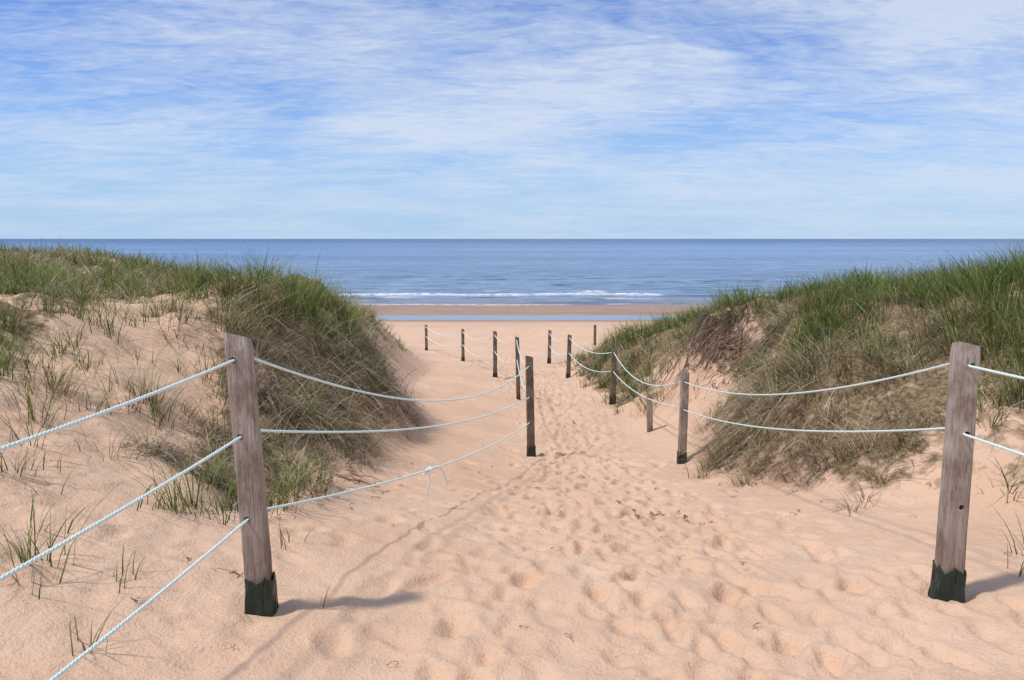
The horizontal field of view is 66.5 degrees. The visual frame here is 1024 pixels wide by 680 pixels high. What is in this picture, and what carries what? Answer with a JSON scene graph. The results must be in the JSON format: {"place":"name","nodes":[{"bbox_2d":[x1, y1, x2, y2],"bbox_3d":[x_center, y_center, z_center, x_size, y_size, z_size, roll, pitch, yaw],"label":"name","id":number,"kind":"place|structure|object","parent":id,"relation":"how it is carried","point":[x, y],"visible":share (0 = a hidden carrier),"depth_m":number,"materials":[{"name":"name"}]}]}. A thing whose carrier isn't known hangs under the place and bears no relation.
{"place":"outdoors","nodes":[
{"label":"outdoors","id":0,"kind":"place"},
{"bbox_2d":[0,249,1023,679],"bbox_3d":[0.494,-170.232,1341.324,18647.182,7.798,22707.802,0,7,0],"label":"sandy dune ground","id":1,"kind":"structure","parent":0,"point":[470,577],"depth_m":4.84,"materials":[{"name":"beige sand"}]},
{"bbox_2d":[225,332,278,616],"bbox_3d":[-1.145,0.755,3.467,0.177,1.601,0.146,0,7,0],"label":"wooden post","id":2,"kind":"object","parent":1,"relation":"on","point":[261,597],"visible":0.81,"depth_m":3.40,"materials":[{"name":"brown wood"}]},
{"bbox_2d":[0,337,529,581],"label":"rope","id":3,"kind":"object","parent":2,"relation":"attached to","point":[57,546],"visible":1,"depth_m":2.89,"materials":[{"name":"grey fabric"}]},
{"bbox_2d":[0,327,529,450],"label":"rope","id":4,"kind":"object","parent":2,"relation":"attached to","point":[48,432],"visible":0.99,"depth_m":2.96,"materials":[{"name":"grey fabric"}]},
{"bbox_2d":[49,422,529,679],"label":"rope","id":5,"kind":"object","parent":2,"relation":"attached to","point":[112,631],"visible":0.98,"depth_m":3.12,"materials":[{"name":"grey fabric"}]},
{"bbox_2d":[425,325,427,350],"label":"wooden post","id":6,"kind":"object","parent":1,"relation":"on","point":[426,339],"visible":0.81,"depth_m":37.06,"materials":[{"name":"brown wood"}]},
{"bbox_2d":[461,329,464,360],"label":"wooden post","id":7,"kind":"object","parent":1,"relation":"on","point":[462,348],"visible":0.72,"depth_m":29.73,"materials":[{"name":"brown wood"}]},
{"bbox_2d":[493,331,497,377],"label":"wooden post","id":8,"kind":"object","parent":1,"relation":"on","point":[495,374],"visible":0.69,"depth_m":21.68,"materials":[{"name":"brown wood"}]},
{"bbox_2d":[0,274,1023,655],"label":"dune grass tufts","id":9,"kind":"object","parent":1,"relation":"on","point":[284,496],"visible":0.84,"depth_m":5.15,"materials":[{"name":"green plant"}]},
{"bbox_2d":[515,336,520,399],"bbox_3d":[0.130,0.776,16.947,0.125,1.725,0.114,0,7,0],"label":"wooden post","id":10,"kind":"object","parent":1,"relation":"on","point":[517,356],"visible":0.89,"depth_m":16.89,"materials":[{"name":"brown wood"}]},
{"bbox_2d":[119,300,934,508],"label":"hanging dead grass","id":11,"kind":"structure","parent":1,"relation":"on","point":[169,454],"depth_m":7.85,"materials":[{"name":"beige plant"}]},
{"bbox_2d":[525,356,535,456],"bbox_3d":[0.245,1.020,10.115,0.139,1.668,0.126,-1,7,-6],"label":"wooden post","id":12,"kind":"object","parent":1,"relation":"on","point":[531,446],"visible":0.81,"depth_m":10.05,"materials":[{"name":"brown wood"}]},
{"bbox_2d":[547,330,550,363],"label":"wooden post","id":13,"kind":"object","parent":1,"relation":"on","point":[549,351],"visible":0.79,"depth_m":29.12,"materials":[{"name":"brown wood"}]},
{"bbox_2d":[566,334,571,377],"bbox_3d":[1.575,0.618,21.761,0.157,1.572,0.151,0,7,0],"label":"wooden post","id":14,"kind":"object","parent":1,"relation":"on","point":[568,367],"visible":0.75,"depth_m":21.69,"materials":[{"name":"brown wood"}]},
{"bbox_2d":[130,370,1011,665],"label":"driftwood twigs","id":15,"kind":"object","parent":1,"relation":"on","point":[534,506],"visible":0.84,"depth_m":6.19,"materials":[{"name":"brown wood"}]},
{"bbox_2d":[593,325,595,344],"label":"wooden post","id":16,"kind":"object","parent":1,"relation":"on","point":[594,334],"visible":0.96,"depth_m":40.24,"materials":[{"name":"brown wood"}]},
{"bbox_2d":[609,348,616,404],"bbox_3d":[2.110,0.929,16.357,0.148,1.556,0.149,0,7,0],"label":"wooden post","id":17,"kind":"object","parent":1,"relation":"on","point":[613,375],"visible":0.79,"depth_m":16.29,"materials":[{"name":"brown wood"}]},
{"bbox_2d":[646,393,652,431],"bbox_3d":[2.147,1.298,12.169,0.114,0.958,0.087,0,7,0],"label":"wooden post","id":18,"kind":"object","parent":1,"relation":"on","point":[649,406],"visible":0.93,"depth_m":12.11,"materials":[{"name":"brown wood"}]},
{"bbox_2d":[677,370,688,463],"bbox_3d":[2.080,1.098,9.520,0.124,1.490,0.125,0,7,0],"label":"wooden post","id":19,"kind":"object","parent":1,"relation":"on","point":[683,414],"visible":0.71,"depth_m":9.46,"materials":[{"name":"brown wood"}]},
{"bbox_2d":[631,301,801,402],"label":"exposed roots","id":20,"kind":"object","parent":1,"relation":"on","point":[712,349],"visible":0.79,"depth_m":13.02,"materials":[{"name":"brown plant"}]},
{"bbox_2d":[928,342,980,602],"bbox_3d":[2.200,0.814,3.887,0.148,1.636,0.147,0,7,0],"label":"wooden post","id":21,"kind":"object","parent":1,"relation":"on","point":[948,579],"visible":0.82,"depth_m":3.83,"materials":[{"name":"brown wood"}]},
{"bbox_2d":[549,333,1023,395],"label":"rope","id":22,"kind":"object","parent":21,"relation":"attached to","point":[970,366],"visible":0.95,"depth_m":5.05,"materials":[{"name":"grey fabric"}]},
{"bbox_2d":[549,345,1023,455],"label":"rope","id":23,"kind":"object","parent":21,"relation":"attached to","point":[972,437],"visible":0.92,"depth_m":5.05,"materials":[{"name":"grey fabric"}]},
{"bbox_2d":[0,233,1023,524],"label":"marram grass","id":24,"kind":"structure","parent":0,"point":[944,287],"depth_m":9.00,"materials":[{"name":"green plant"}]},
{"bbox_2d":[0,239,1023,305],"bbox_3d":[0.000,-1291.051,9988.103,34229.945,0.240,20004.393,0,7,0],"label":"sea","id":25,"kind":"structure","parent":0,"point":[502,272],"depth_m":205.59,"materials":[{"name":"liquid"}]},
{"bbox_2d":[0,0,1023,238],"label":"sky","id":26,"kind":"structure","parent":0,"point":[120,119],"materials":[{"name":"blue"}]},
{"bbox_2d":[375,315,682,319],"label":"tidal pool water","id":27,"kind":"structure","parent":0,"point":[509,317],"depth_m":61.11,"materials":[{"name":"blue liquid"}]}
]}

